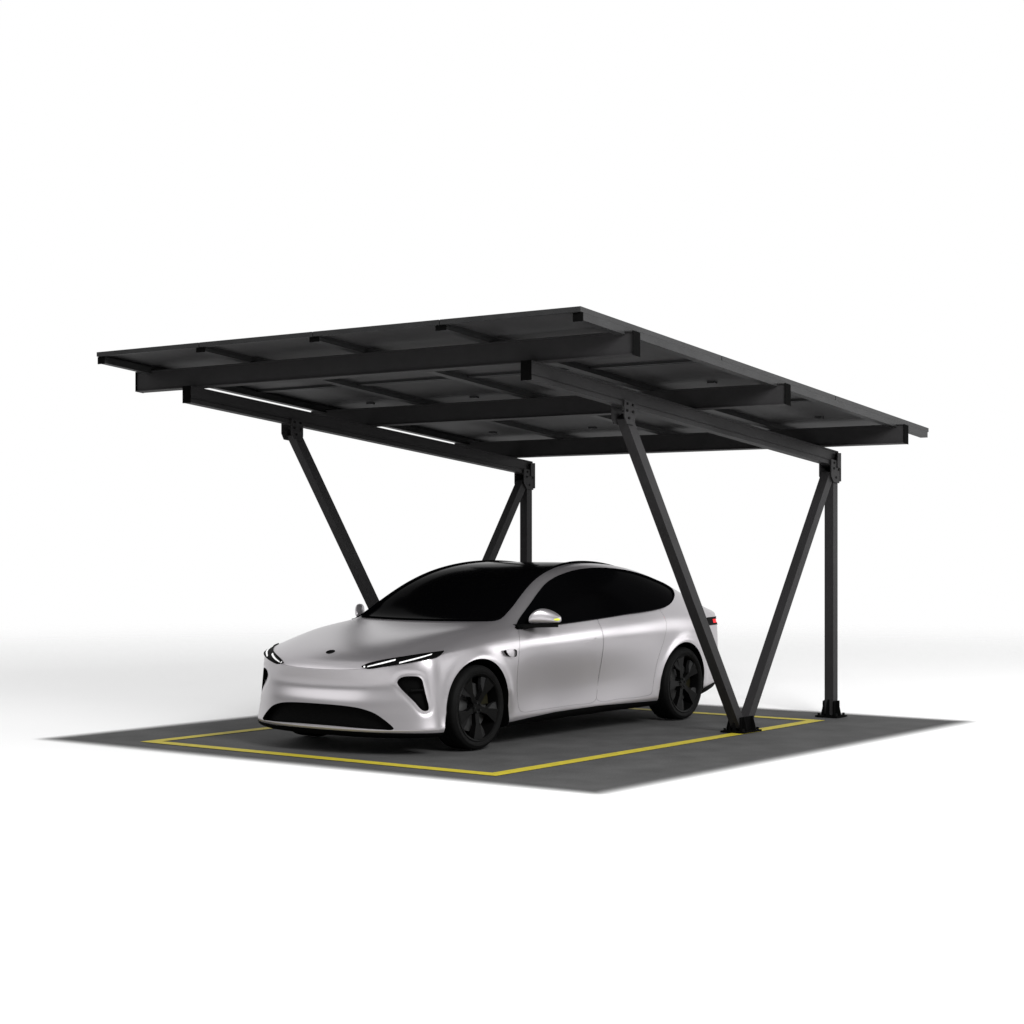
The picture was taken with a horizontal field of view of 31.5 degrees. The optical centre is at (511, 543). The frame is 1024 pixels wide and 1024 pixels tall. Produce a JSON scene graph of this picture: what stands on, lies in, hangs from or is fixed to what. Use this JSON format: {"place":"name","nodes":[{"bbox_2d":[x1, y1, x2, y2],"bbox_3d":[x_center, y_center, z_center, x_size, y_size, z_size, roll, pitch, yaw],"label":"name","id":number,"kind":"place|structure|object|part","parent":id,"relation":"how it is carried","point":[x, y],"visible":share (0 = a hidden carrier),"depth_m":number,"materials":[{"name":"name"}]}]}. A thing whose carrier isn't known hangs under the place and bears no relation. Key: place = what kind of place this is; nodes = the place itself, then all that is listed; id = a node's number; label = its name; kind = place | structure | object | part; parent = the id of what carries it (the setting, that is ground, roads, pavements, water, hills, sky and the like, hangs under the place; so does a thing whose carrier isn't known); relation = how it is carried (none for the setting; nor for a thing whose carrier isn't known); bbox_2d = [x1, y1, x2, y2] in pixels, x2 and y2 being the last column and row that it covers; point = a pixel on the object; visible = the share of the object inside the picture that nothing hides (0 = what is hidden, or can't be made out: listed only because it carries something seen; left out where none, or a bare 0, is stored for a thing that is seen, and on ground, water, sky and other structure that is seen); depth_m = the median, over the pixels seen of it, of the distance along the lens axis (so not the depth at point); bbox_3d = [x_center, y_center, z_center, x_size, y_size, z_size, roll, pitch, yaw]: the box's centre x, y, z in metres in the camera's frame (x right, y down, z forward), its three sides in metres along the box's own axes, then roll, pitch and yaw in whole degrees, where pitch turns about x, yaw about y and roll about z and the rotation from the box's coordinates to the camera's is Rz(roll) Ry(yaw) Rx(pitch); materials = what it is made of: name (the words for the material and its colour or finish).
{"place":"outdoors","nodes":[
{"label":"outdoors","id":0,"kind":"place"},
{"bbox_2d":[50,705,964,792],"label":"pavement","id":1,"kind":"structure","parent":0,"point":[528,744],"depth_m":14.65,"materials":[{"name":"grey asphalt"}]},
{"bbox_2d":[140,708,823,775],"bbox_3d":[-0.085,1.617,15.732,3.658,0.001,4.978,0,0,37],"label":"parking marking","id":2,"kind":"object","parent":1,"relation":"on","point":[161,741],"visible":0.67,"depth_m":14.20,"materials":[{"name":"yellow paint"}]},
{"bbox_2d":[258,560,717,749],"bbox_3d":[-0.037,0.883,16.072,2.196,1.465,4.962,0,0,37],"label":"parked car","id":3,"kind":"object","parent":1,"relation":"on","point":[472,655],"visible":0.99,"depth_m":14.89,"materials":[{"name":"silver metal"}]},
{"bbox_3d":[-0.543,0.452,16.729,0.247,0.485,2.610,0,0,37],"label":"side window","id":4,"kind":"part","parent":3,"relation":"part of","materials":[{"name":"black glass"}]},
{"bbox_3d":[0.213,0.395,16.405,1.478,0.489,3.326,0,0,37],"label":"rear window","id":5,"kind":"part","parent":3,"relation":"part of","materials":[{"name":"black glass"}]},
{"bbox_3d":[0.396,1.009,15.100,0.063,0.716,1.225,0,0,37],"label":"front door","id":6,"kind":"part","parent":3,"relation":"part of","materials":[{"name":"silver metal"}]},
{"bbox_3d":[0.736,0.452,15.771,0.247,0.485,2.610,0,0,37],"label":"side window","id":7,"kind":"part","parent":3,"relation":"part of","materials":[{"name":"black glass"}]},
{"bbox_3d":[1.053,0.975,15.983,0.073,0.768,1.083,0,0,37],"label":"rear door","id":8,"kind":"part","parent":3,"relation":"part of","materials":[{"name":"silver metal"}]},
{"bbox_2d":[97,306,928,733],"bbox_3d":[0.167,0.004,16.047,5.142,3.225,5.664,0,0,37],"label":"solar carport","id":9,"kind":"object","parent":1,"relation":"on","point":[505,392],"visible":0.91,"depth_m":15.55,"materials":[{"name":"black metal"}]},
{"bbox_2d":[0,644,1023,1023],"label":"ground","id":10,"kind":"structure","parent":0,"point":[878,880],"depth_m":9.00,"materials":[{"name":"white"}]},
{"bbox_2d":[0,0,1023,650],"label":"sky","id":11,"kind":"structure","parent":0,"point":[827,196],"materials":[{"name":"white"}]}
]}

